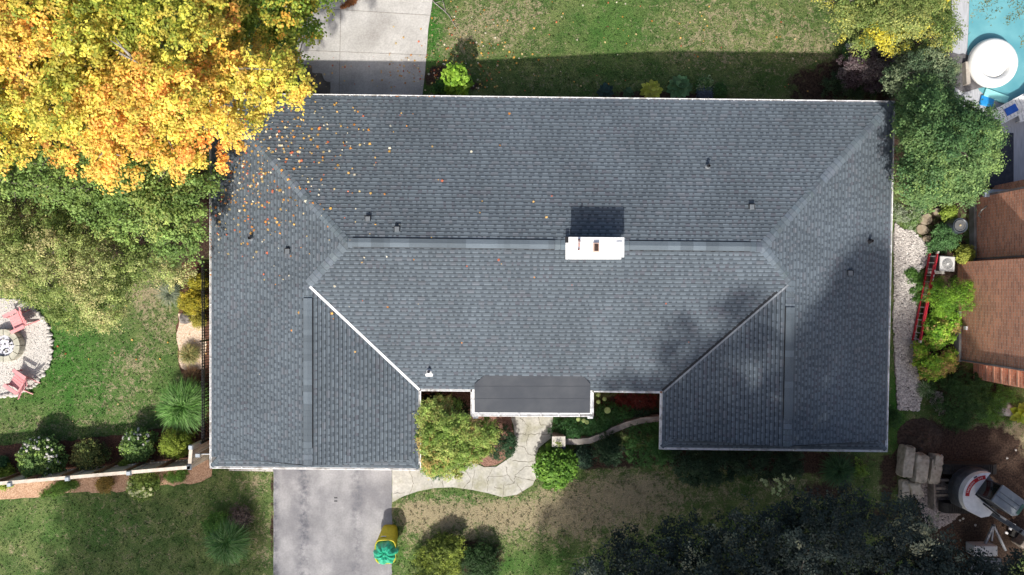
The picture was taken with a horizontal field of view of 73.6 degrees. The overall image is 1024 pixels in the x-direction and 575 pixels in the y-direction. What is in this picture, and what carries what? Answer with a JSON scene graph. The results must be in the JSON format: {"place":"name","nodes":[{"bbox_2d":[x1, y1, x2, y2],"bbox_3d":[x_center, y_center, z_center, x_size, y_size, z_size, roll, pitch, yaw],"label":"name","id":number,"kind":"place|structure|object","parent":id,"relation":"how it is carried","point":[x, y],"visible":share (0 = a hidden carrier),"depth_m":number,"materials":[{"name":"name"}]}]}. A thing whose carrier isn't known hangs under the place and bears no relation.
{"place":"outdoors","nodes":[
{"label":"outdoors","id":0,"kind":"place"},
{"bbox_2d":[154,281,180,309],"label":"ornamental grass","id":1,"kind":"object","parent":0,"point":[168,296],"depth_m":27.57,"materials":[{"name":"green plant"}]},
{"bbox_2d":[182,365,200,384],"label":"ornamental grass","id":2,"kind":"object","parent":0,"point":[190,373],"depth_m":27.65,"materials":[{"name":"brown plant"}]},
{"bbox_2d":[199,511,254,567],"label":"ornamental grass","id":3,"kind":"object","parent":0,"point":[226,542],"depth_m":27.09,"materials":[{"name":"green plant"}]},
{"bbox_2d":[273,469,391,574],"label":"front driveway","id":4,"kind":"structure","parent":0,"point":[317,530],"depth_m":27.84,"materials":[{"name":"concrete"}]},
{"bbox_2d":[375,524,397,563],"bbox_3d":[-4.967,10.241,27.340,0.855,1.020,1.213,0,90,0],"label":"yellow bin","id":5,"kind":"object","parent":4,"relation":"on","point":[389,532],"visible":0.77,"depth_m":27.21,"materials":[{"name":"plastic"}]},
{"bbox_2d":[373,541,398,564],"bbox_3d":[-4.953,10.392,26.816,1.010,0.526,1.007,0,90,0],"label":"green sack","id":6,"kind":"object","parent":5,"relation":"on","point":[384,552],"visible":1,"depth_m":26.68,"materials":[{"name":"plastic"}]},
{"bbox_2d":[286,0,431,94],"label":"back driveway","id":7,"kind":"structure","parent":0,"point":[375,33],"depth_m":27.48,"materials":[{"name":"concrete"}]},
{"bbox_2d":[298,64,329,93],"bbox_3d":[-7.931,-7.835,27.474,1.342,0.001,2.272,0,90,0],"label":"damp patch","id":8,"kind":"object","parent":7,"relation":"on","point":[323,87],"visible":0.28,"depth_m":27.47,"materials":[{"name":"black asphalt"}]},
{"bbox_2d":[0,0,1023,574],"bbox_3d":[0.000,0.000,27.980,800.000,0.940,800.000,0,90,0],"label":"ground","id":9,"kind":"structure","parent":0,"point":[986,442],"depth_m":27.85,"materials":[{"name":"green plant"}]},
{"bbox_2d":[0,462,15,490],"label":"golden cypress","id":10,"kind":"object","parent":9,"relation":"on","point":[8,471],"visible":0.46,"depth_m":27.38,"materials":[{"name":"green plant"}]},
{"bbox_2d":[0,298,49,393],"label":"gravel circle","id":11,"kind":"object","parent":9,"relation":"on","point":[37,341],"visible":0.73,"depth_m":27.84,"materials":[{"name":"beige gravel"}]},
{"bbox_2d":[0,329,25,361],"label":"fire pit","id":12,"kind":"object","parent":11,"relation":"on","point":[10,350],"visible":0.98,"depth_m":27.56,"materials":[{"name":"stone"}]},
{"bbox_2d":[2,307,39,333],"bbox_3d":[-19.722,1.276,27.393,1.010,0.957,0.840,-25,90,0],"label":"garden chair","id":13,"kind":"object","parent":11,"relation":"on","point":[18,317],"visible":0.99,"depth_m":27.36,"materials":[{"name":"pink plastic"}]},
{"bbox_2d":[3,369,39,398],"bbox_3d":[-19.699,3.861,27.393,1.010,0.957,0.840,32,90,0],"label":"garden chair","id":14,"kind":"object","parent":11,"relation":"on","point":[18,381],"visible":1,"depth_m":27.36,"materials":[{"name":"pink plastic"}]},
{"bbox_2d":[15,434,68,481],"bbox_3d":[-18.635,6.753,27.108,2.039,1.564,1.892,0,90,0],"label":"hydrangea","id":15,"kind":"object","parent":9,"relation":"on","point":[38,455],"visible":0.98,"depth_m":26.80,"materials":[{"name":"green plant"}]},
{"bbox_2d":[37,479,79,499],"bbox_3d":[-18.398,8.146,27.683,1.894,0.431,0.764,-24,90,0],"label":"juniper","id":16,"kind":"object","parent":9,"relation":"on","point":[57,489],"visible":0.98,"depth_m":27.65,"materials":[{"name":"green plant"}]},
{"bbox_2d":[0,191,197,336],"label":"locust tree","id":17,"kind":"object","parent":9,"relation":"on","point":[20,249],"visible":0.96,"depth_m":23.55,"materials":[{"name":"green plant"}]},
{"bbox_2d":[0,426,209,472],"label":"mulch bed","id":18,"kind":"object","parent":9,"relation":"on","point":[112,442],"visible":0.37,"depth_m":27.83,"materials":[{"name":"brown wood"}]},
{"bbox_2d":[69,437,112,470],"bbox_3d":[-16.819,6.738,27.327,1.640,1.140,1.637,0,90,0],"label":"spirea","id":19,"kind":"object","parent":18,"relation":"on","point":[86,457],"visible":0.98,"depth_m":27.11,"materials":[{"name":"green plant"}]},
{"bbox_2d":[0,456,209,486],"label":"wooden fence","id":20,"kind":"object","parent":18,"relation":"on","point":[112,469],"visible":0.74,"depth_m":26.58,"materials":[{"name":"white wood"}]},
{"bbox_2d":[0,459,211,499],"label":"wood chip bed","id":21,"kind":"object","parent":9,"relation":"on","point":[201,472],"visible":0.47,"depth_m":27.83,"materials":[{"name":"brown wood"}]},
{"bbox_2d":[94,476,114,494],"bbox_3d":[-16.410,7.905,27.530,0.862,0.725,0.915,0,90,0],"label":"barberry","id":22,"kind":"object","parent":21,"relation":"on","point":[104,483],"visible":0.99,"depth_m":27.43,"materials":[{"name":"brown plant"}]},
{"bbox_2d":[163,469,188,484],"bbox_3d":[-13.619,7.630,27.658,1.102,0.483,0.749,0,90,0],"label":"juniper","id":23,"kind":"object","parent":21,"relation":"on","point":[179,475],"visible":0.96,"depth_m":27.66,"materials":[{"name":"green plant"}]},
{"bbox_2d":[0,140,229,268],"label":"walnut tree","id":24,"kind":"object","parent":9,"relation":"on","point":[151,199],"visible":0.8,"depth_m":23.01,"materials":[{"name":"green plant"}]},
{"bbox_2d":[118,427,158,462],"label":"hydrangea","id":25,"kind":"object","parent":9,"relation":"on","point":[135,444],"visible":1,"depth_m":26.85,"materials":[{"name":"green plant"}]},
{"bbox_2d":[124,472,162,502],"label":"hydrangea","id":26,"kind":"object","parent":9,"relation":"on","point":[140,486],"visible":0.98,"depth_m":27.12,"materials":[{"name":"green plant"}]},
{"bbox_2d":[0,0,320,194],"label":"maple tree","id":27,"kind":"object","parent":9,"relation":"on","point":[57,52],"visible":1,"depth_m":18.78,"materials":[{"name":"yellow plant"}]},
{"bbox_2d":[157,427,196,460],"bbox_3d":[-13.186,6.183,27.060,1.588,1.655,1.448,0,90,0],"label":"golden cypress","id":28,"kind":"object","parent":9,"relation":"on","point":[177,443],"visible":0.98,"depth_m":26.77,"materials":[{"name":"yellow plant"}]},
{"bbox_2d":[176,262,209,432],"bbox_3d":[-12.725,2.850,27.834,1.898,0.001,7.879,0,90,0],"label":"side bed","id":29,"kind":"object","parent":9,"relation":"on","point":[207,289],"visible":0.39,"depth_m":27.83,"materials":[{"name":"brown soil"}]},
{"bbox_2d":[151,376,209,434],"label":"ornamental grass","id":30,"kind":"object","parent":29,"relation":"on","point":[181,407],"depth_m":26.99,"materials":[{"name":"green plant"}]},
{"bbox_2d":[176,314,205,369],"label":"side bed chips","id":31,"kind":"object","parent":29,"relation":"on","point":[186,333],"visible":0.56,"depth_m":27.83,"materials":[{"name":"beige wood"}]},
{"bbox_2d":[176,342,201,366],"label":"ornamental grass","id":32,"kind":"object","parent":31,"relation":"on","point":[188,354],"depth_m":27.54,"materials":[{"name":"beige plant"}]},
{"bbox_2d":[176,287,209,317],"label":"sumac shrub","id":33,"kind":"object","parent":29,"relation":"on","point":[191,301],"visible":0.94,"depth_m":27.07,"materials":[{"name":"yellow plant"}]},
{"bbox_2d":[187,271,209,291],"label":"sumac shrub","id":34,"kind":"object","parent":29,"relation":"on","point":[195,285],"visible":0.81,"depth_m":27.17,"materials":[{"name":"yellow plant"}]},
{"bbox_2d":[199,259,209,443],"bbox_3d":[-12.040,2.479,27.150,0.070,1.420,7.156,0,90,0],"label":"iron fence","id":35,"kind":"object","parent":29,"relation":"on","point":[203,310],"visible":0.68,"depth_m":26.75,"materials":[{"name":"black metal"}]},
{"bbox_2d":[187,436,209,469],"bbox_3d":[-12.284,6.474,26.942,0.185,1.815,0.958,5,90,0],"label":"fence return","id":36,"kind":"object","parent":9,"relation":"on","point":[195,447],"visible":0.7,"depth_m":26.52,"materials":[{"name":"white wood"}]},
{"bbox_2d":[199,509,231,538],"bbox_3d":[-11.855,9.469,27.428,1.269,0.929,1.184,0,90,0],"label":"spirea","id":37,"kind":"object","parent":9,"relation":"on","point":[211,522],"visible":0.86,"depth_m":27.17,"materials":[{"name":"green plant"}]},
{"bbox_2d":[225,502,254,529],"bbox_3d":[-10.898,9.189,27.475,1.198,0.835,1.192,18,90,0],"label":"barberry","id":38,"kind":"object","parent":9,"relation":"on","point":[243,515],"visible":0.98,"depth_m":27.37,"materials":[{"name":"brown plant"}]},
{"bbox_2d":[225,0,344,72],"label":"maple tree","id":39,"kind":"object","parent":9,"relation":"on","point":[280,20],"visible":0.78,"depth_m":21.52,"materials":[{"name":"yellow plant"}]},
{"bbox_2d":[57,0,816,421],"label":"lawn leaf litter","id":40,"kind":"object","parent":9,"relation":"on","point":[349,2],"visible":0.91,"depth_m":27.52,"materials":[{"name":"orange plant"}]},
{"bbox_2d":[406,531,470,574],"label":"cypress shrub","id":41,"kind":"object","parent":9,"relation":"on","point":[440,556],"visible":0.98,"depth_m":27.10,"materials":[{"name":"green plant"}]},
{"bbox_2d":[440,62,473,95],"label":"hydrangea","id":42,"kind":"object","parent":9,"relation":"on","point":[458,82],"visible":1,"depth_m":25.92,"materials":[{"name":"green plant"}]},
{"bbox_2d":[419,389,513,465],"bbox_3d":[-1.895,5.641,27.810,3.933,0.001,3.266,0,90,0],"label":"entry bed","id":43,"kind":"object","parent":9,"relation":"on","point":[487,460],"visible":0.15,"depth_m":27.81,"materials":[{"name":"brown soil"}]},
{"bbox_2d":[421,391,470,414],"bbox_3d":[-2.666,4.714,27.520,2.379,0.761,1.256,0,90,0],"label":"spirea","id":44,"kind":"object","parent":43,"relation":"on","point":[431,395],"visible":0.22,"depth_m":27.46,"materials":[{"name":"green plant"}]},
{"bbox_2d":[412,393,503,482],"bbox_3d":[-2.141,5.663,26.230,3.660,3.341,3.417,0,90,0],"label":"japanese maple","id":45,"kind":"object","parent":43,"relation":"on","point":[453,434],"visible":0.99,"depth_m":25.14,"materials":[{"name":"green plant"}]},
{"bbox_2d":[392,416,552,501],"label":"front walk","id":46,"kind":"structure","parent":9,"relation":"on","point":[402,482],"depth_m":27.82,"materials":[{"name":"stone"}]},
{"bbox_2d":[458,537,503,574],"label":"yew globe","id":47,"kind":"object","parent":9,"relation":"on","point":[480,558],"visible":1,"depth_m":27.12,"materials":[{"name":"green plant"}]},
{"bbox_2d":[489,423,517,460],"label":"boxwood","id":48,"kind":"object","parent":9,"relation":"on","point":[509,439],"visible":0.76,"depth_m":27.27,"materials":[{"name":"green plant"}]},
{"bbox_2d":[209,93,894,470],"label":"house","id":49,"kind":"structure","parent":9,"relation":"on","point":[749,241],"depth_m":24.59,"materials":[{"name":"grey"}]},
{"bbox_2d":[210,96,688,374],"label":"roof leaf litter","id":50,"kind":"object","parent":49,"relation":"on","point":[281,170],"visible":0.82,"depth_m":24.75,"materials":[{"name":"plant"}]},
{"bbox_2d":[531,441,579,491],"bbox_3d":[1.736,7.108,27.146,1.931,1.497,1.864,-40,90,0],"label":"hydrangea","id":51,"kind":"object","parent":9,"relation":"on","point":[556,467],"visible":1,"depth_m":26.86,"materials":[{"name":"green plant"}]},
{"bbox_2d":[572,444,596,470],"bbox_3d":[2.888,6.728,27.459,1.085,0.869,1.234,0,90,0],"label":"yew globe","id":52,"kind":"object","parent":9,"relation":"on","point":[584,457],"visible":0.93,"depth_m":27.28,"materials":[{"name":"green plant"}]},
{"bbox_2d":[546,400,639,440],"bbox_3d":[3.318,5.375,27.526,3.917,0.745,1.357,-17,90,0],"label":"shrub","id":53,"kind":"object","parent":9,"relation":"on","point":[575,430],"visible":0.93,"depth_m":27.41,"materials":[{"name":"green plant"}]},
{"bbox_2d":[596,82,613,96],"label":"hosta","id":54,"kind":"object","parent":9,"relation":"on","point":[605,90],"visible":0.91,"depth_m":27.97,"materials":[{"name":"green plant"}]},
{"bbox_2d":[591,430,626,468],"bbox_3d":[3.882,6.450,27.292,1.551,1.202,1.513,0,90,0],"label":"yew globe","id":55,"kind":"object","parent":9,"relation":"on","point":[608,450],"visible":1,"depth_m":27.01,"materials":[{"name":"green plant"}]},
{"bbox_2d":[565,414,658,444],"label":"garden wall","id":56,"kind":"structure","parent":9,"relation":"on","point":[625,423],"depth_m":27.40,"materials":[{"name":"stone"}]},
{"bbox_2d":[615,393,657,413],"bbox_3d":[5.032,4.669,27.626,1.824,0.547,1.118,0,90,0],"label":"barberry","id":57,"kind":"object","parent":9,"relation":"on","point":[634,398],"visible":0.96,"depth_m":27.61,"materials":[{"name":"red plant"}]},
{"bbox_2d":[639,79,662,97],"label":"hosta","id":58,"kind":"object","parent":9,"relation":"on","point":[651,89],"visible":0.92,"depth_m":28.15,"materials":[{"name":"yellow plant"}]},
{"bbox_2d":[623,420,680,469],"bbox_3d":[5.604,6.307,27.319,2.386,1.160,2.172,0,90,0],"label":"yew hedge","id":59,"kind":"object","parent":9,"relation":"on","point":[653,441],"visible":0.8,"depth_m":27.23,"materials":[{"name":"green plant"}]},
{"bbox_2d":[666,74,692,97],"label":"hosta","id":60,"kind":"object","parent":9,"relation":"on","point":[679,86],"visible":0.98,"depth_m":28.13,"materials":[{"name":"green plant"}]},
{"bbox_2d":[667,450,736,488],"bbox_3d":[7.587,7.099,27.392,2.903,1.016,1.966,0,90,0],"label":"viburnum","id":61,"kind":"object","parent":9,"relation":"on","point":[693,463],"visible":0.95,"depth_m":27.25,"materials":[{"name":"green plant"}]},
{"bbox_2d":[695,74,714,93],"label":"perennial","id":62,"kind":"object","parent":9,"relation":"on","point":[707,82],"visible":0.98,"depth_m":28.09,"materials":[{"name":"green plant"}]},
{"bbox_2d":[712,82,727,98],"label":"perennial","id":63,"kind":"object","parent":9,"relation":"on","point":[719,90],"visible":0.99,"depth_m":28.11,"materials":[{"name":"green plant"}]},
{"bbox_2d":[724,450,806,483],"bbox_3d":[10.201,7.093,27.417,3.339,0.967,1.718,0,90,0],"label":"viburnum","id":64,"kind":"object","parent":9,"relation":"on","point":[786,464],"visible":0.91,"depth_m":27.27,"materials":[{"name":"green plant"}]},
{"bbox_2d":[568,476,1023,574],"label":"oak tree","id":65,"kind":"object","parent":9,"relation":"on","point":[802,558],"visible":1,"depth_m":20.88,"materials":[{"name":"green plant"}]},
{"bbox_2d":[820,70,892,99],"bbox_3d":[14.098,-8.242,27.960,3.135,1.042,1.475,0,90,0],"label":"shade shrub","id":66,"kind":"object","parent":9,"relation":"on","point":[858,94],"visible":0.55,"depth_m":27.79,"materials":[{"name":"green plant"}]},
{"bbox_2d":[847,457,870,478],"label":"perennial","id":67,"kind":"object","parent":9,"relation":"on","point":[860,470],"visible":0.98,"depth_m":27.45,"materials":[{"name":"green plant"}]},
{"bbox_2d":[835,46,903,93],"bbox_3d":[14.435,-8.860,27.500,2.780,1.670,2.197,0,90,0],"label":"ninebark shrub","id":68,"kind":"object","parent":9,"relation":"on","point":[876,67],"visible":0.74,"depth_m":27.27,"materials":[{"name":"purple plant"}]},
{"bbox_2d":[811,0,967,63],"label":"lilac tree","id":69,"kind":"object","parent":9,"relation":"on","point":[905,13],"visible":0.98,"depth_m":24.73,"materials":[{"name":"yellow plant"}]},
{"bbox_2d":[888,405,902,428],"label":"boxwood","id":70,"kind":"object","parent":9,"relation":"on","point":[894,417],"visible":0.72,"depth_m":27.24,"materials":[{"name":"green plant"}]},
{"bbox_2d":[898,479,909,499],"bbox_3d":[15.861,8.177,27.699,0.348,0.328,0.854,0,90,0],"label":"armour stone","id":71,"kind":"object","parent":9,"relation":"on","point":[903,486],"visible":0.69,"depth_m":27.56,"materials":[{"name":"grey stone"}]},
{"bbox_2d":[895,444,914,477],"bbox_3d":[15.860,6.981,27.575,0.450,0.591,1.310,7,90,0],"label":"armour stone","id":72,"kind":"object","parent":9,"relation":"on","point":[905,460],"visible":1,"depth_m":27.33,"materials":[{"name":"grey stone"}]},
{"bbox_2d":[893,200,924,231],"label":"groundcover","id":73,"kind":"object","parent":9,"relation":"on","point":[910,216],"visible":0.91,"depth_m":27.72,"materials":[{"name":"green plant"}]},
{"bbox_2d":[892,223,928,411],"bbox_3d":[16.199,1.188,27.838,1.510,0.001,7.751,0,90,0],"label":"gravel bed","id":74,"kind":"object","parent":9,"relation":"on","point":[900,321],"visible":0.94,"depth_m":27.84,"materials":[{"name":"grey stone"}]},
{"bbox_2d":[903,265,927,310],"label":"groundcover","id":75,"kind":"object","parent":9,"relation":"on","point":[911,273],"visible":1,"depth_m":27.71,"materials":[{"name":"green plant"}]},
{"bbox_2d":[908,480,923,498],"bbox_3d":[16.250,8.145,27.647,0.464,0.429,0.737,-17,90,0],"label":"armour stone","id":76,"kind":"object","parent":9,"relation":"on","point":[915,488],"visible":0.78,"depth_m":27.46,"materials":[{"name":"grey stone"}]},
{"bbox_2d":[907,452,929,483],"bbox_3d":[16.353,7.239,27.553,0.538,0.639,1.212,6,90,0],"label":"armour stone","id":77,"kind":"object","parent":9,"relation":"on","point":[921,468],"visible":0.82,"depth_m":27.26,"materials":[{"name":"grey stone"}]},
{"bbox_2d":[896,419,941,455],"bbox_3d":[16.580,6.106,27.669,2.000,0.602,1.700,0,90,0],"label":"dirt mound","id":78,"kind":"object","parent":9,"relation":"on","point":[924,436],"visible":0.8,"depth_m":27.74,"materials":[{"name":"brown soil"}]},
{"bbox_2d":[879,43,961,100],"bbox_3d":[15.145,-7.797,25.966,3.600,4.210,2.682,-39,90,0],"label":"serviceberry tree","id":79,"kind":"object","parent":9,"relation":"on","point":[917,66],"visible":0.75,"depth_m":24.52,"materials":[{"name":"green plant"}]},
{"bbox_2d":[912,251,938,342],"bbox_3d":[16.595,0.378,27.480,0.128,0.489,3.714,11,90,0],"label":"extension ladder","id":80,"kind":"object","parent":9,"relation":"on","point":[933,269],"visible":0.93,"depth_m":27.34,"materials":[{"name":"metal"}]},
{"bbox_2d":[910,336,959,382],"bbox_3d":[16.912,2.881,27.282,2.036,1.230,1.854,0,90,0],"label":"rose shrub","id":81,"kind":"object","parent":9,"relation":"on","point":[933,368],"visible":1,"depth_m":27.08,"materials":[{"name":"green plant"}]},
{"bbox_2d":[928,456,941,483],"bbox_3d":[16.964,7.345,27.601,0.464,0.542,1.054,7,90,0],"label":"armour stone","id":82,"kind":"object","parent":9,"relation":"on","point":[934,475],"visible":0.73,"depth_m":27.36,"materials":[{"name":"grey stone"}]},
{"bbox_2d":[917,482,960,528],"bbox_3d":[17.212,8.741,27.793,1.528,0.089,2.046,-25,90,0],"label":"crushed stone","id":83,"kind":"object","parent":9,"relation":"on","point":[944,517],"visible":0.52,"depth_m":27.77,"materials":[{"name":"grey gravel"}]},
{"bbox_2d":[927,255,954,273],"bbox_3d":[17.224,-0.939,27.445,0.750,0.850,0.750,3,90,0],"label":"air conditioner","id":84,"kind":"object","parent":9,"relation":"on","point":[945,263],"visible":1,"depth_m":27.07,"materials":[{"name":"paint"}]},
{"bbox_2d":[922,310,962,352],"bbox_3d":[17.125,1.638,27.263,1.634,1.269,1.881,37,90,0],"label":"rose shrub","id":85,"kind":"object","parent":9,"relation":"on","point":[938,333],"visible":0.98,"depth_m":27.14,"materials":[{"name":"green plant"}]},
{"bbox_2d":[924,222,963,254],"bbox_3d":[17.319,-1.963,27.450,1.739,0.897,1.390,-29,90,0],"label":"spirea","id":86,"kind":"object","parent":9,"relation":"on","point":[948,240],"visible":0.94,"depth_m":27.27,"materials":[{"name":"green plant"}]},
{"bbox_2d":[887,72,1010,215],"bbox_3d":[15.438,-4.868,24.731,4.817,6.338,5.116,18,90,0],"label":"pear tree","id":87,"kind":"object","parent":9,"relation":"on","point":[947,152],"visible":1,"depth_m":23.14,"materials":[{"name":"green plant"}]},
{"bbox_2d":[938,204,961,222],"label":"perennial","id":88,"kind":"object","parent":9,"relation":"on","point":[947,212],"visible":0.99,"depth_m":27.27,"materials":[{"name":"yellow plant"}]},
{"bbox_2d":[923,275,977,319],"bbox_3d":[17.371,0.443,26.881,2.484,2.023,1.906,0,90,0],"label":"golden cypress","id":89,"kind":"object","parent":9,"relation":"on","point":[954,292],"visible":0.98,"depth_m":26.60,"materials":[{"name":"green plant"}]},
{"bbox_2d":[942,218,967,234],"bbox_3d":[17.708,-2.455,27.430,0.680,0.840,0.680,0,90,0],"label":"rain barrel","id":90,"kind":"object","parent":9,"relation":"on","point":[959,225],"visible":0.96,"depth_m":27.05,"materials":[{"name":"plastic"}]},
{"bbox_2d":[925,363,994,433],"bbox_3d":[18.028,4.393,27.340,2.832,1.119,2.790,-38,90,0],"label":"juniper","id":91,"kind":"object","parent":9,"relation":"on","point":[962,417],"visible":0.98,"depth_m":27.24,"materials":[{"name":"green plant"}]},
{"bbox_2d":[950,243,976,264],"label":"perennial","id":92,"kind":"object","parent":9,"relation":"on","point":[964,254],"visible":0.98,"depth_m":27.27,"materials":[{"name":"yellow plant"}]},
{"bbox_2d":[927,461,1023,548],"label":"excavator","id":93,"kind":"object","parent":9,"relation":"on","point":[974,488],"visible":0.99,"depth_m":26.37,"materials":[{"name":"metal"}]},
{"bbox_2d":[966,523,1006,574],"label":"utility trailer","id":94,"kind":"object","parent":9,"relation":"on","point":[990,547],"visible":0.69,"depth_m":27.29,"materials":[{"name":"metal"}]},
{"bbox_2d":[952,0,1023,180],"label":"pool deck","id":95,"kind":"structure","parent":9,"relation":"on","point":[1016,129],"depth_m":27.82,"materials":[{"name":"grey concrete"}]},
{"bbox_2d":[982,133,1013,186],"bbox_3d":[19.706,-5.174,27.790,1.314,0.050,2.196,0,90,0],"label":"outdoor rug","id":96,"kind":"object","parent":95,"relation":"on","point":[1006,175],"visible":0.34,"depth_m":27.77,"materials":[{"name":"blue fabric"}]},
{"bbox_2d":[993,94,1023,123],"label":"sun lounger","id":97,"kind":"object","parent":95,"relation":"on","point":[1010,109],"visible":0.68,"depth_m":27.46,"materials":[{"name":"white plastic"}]},
{"bbox_2d":[954,180,1023,387],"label":"brick house","id":98,"kind":"structure","parent":9,"relation":"on","point":[989,343],"depth_m":26.05,"materials":[{"name":"brown brick"}]},
{"bbox_2d":[967,0,1023,47],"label":"honeylocust tree","id":99,"kind":"object","parent":9,"relation":"on","point":[1000,12],"visible":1,"depth_m":21.83,"materials":[{"name":"green plant"}]},
{"bbox_2d":[972,382,1022,428],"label":"juniper","id":100,"kind":"object","parent":9,"relation":"on","point":[995,411],"visible":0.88,"depth_m":27.42,"materials":[{"name":"green plant"}]},
{"bbox_2d":[1010,402,1023,423],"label":"hosta","id":101,"kind":"object","parent":9,"relation":"on","point":[1018,415],"visible":1,"depth_m":27.45,"materials":[{"name":"yellow plant"}]},
{"bbox_2d":[760,473,794,496],"bbox_3d":[10.496,7.818,27.177,1.402,1.425,0.966,0,90,0],"label":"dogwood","id":102,"kind":"object","parent":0,"point":[765,481],"visible":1,"depth_m":27.02,"materials":[{"name":"green plant"}]},
{"bbox_2d":[817,451,857,488],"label":"ornamental grass","id":103,"kind":"object","parent":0,"point":[838,470],"depth_m":27.39,"materials":[{"name":"green plant"}]},
{"bbox_2d":[949,52,982,91],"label":"pool path","id":104,"kind":"structure","parent":0,"point":[963,58],"depth_m":27.80,"materials":[{"name":"grey concrete"}]},
{"bbox_2d":[967,0,1023,103],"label":"pool water","id":105,"kind":"structure","parent":0,"point":[980,29],"depth_m":27.80,"materials":[{"name":"teal liquid"}]},
{"bbox_2d":[967,38,1017,87],"bbox_3d":[19.349,-9.035,27.560,1.960,0.440,1.999,0,90,0],"label":"pool float","id":106,"kind":"object","parent":105,"relation":"on","point":[992,62],"visible":1,"depth_m":27.40,"materials":[{"name":"white plastic"}]},
{"bbox_2d":[983,88,1008,103],"bbox_3d":[19.629,-7.755,27.760,1.000,0.100,0.340,20,90,0],"label":"pool noodle mat","id":107,"kind":"object","parent":105,"relation":"on","point":[998,96],"visible":0.88,"depth_m":27.71,"materials":[{"name":"teal plastic"}]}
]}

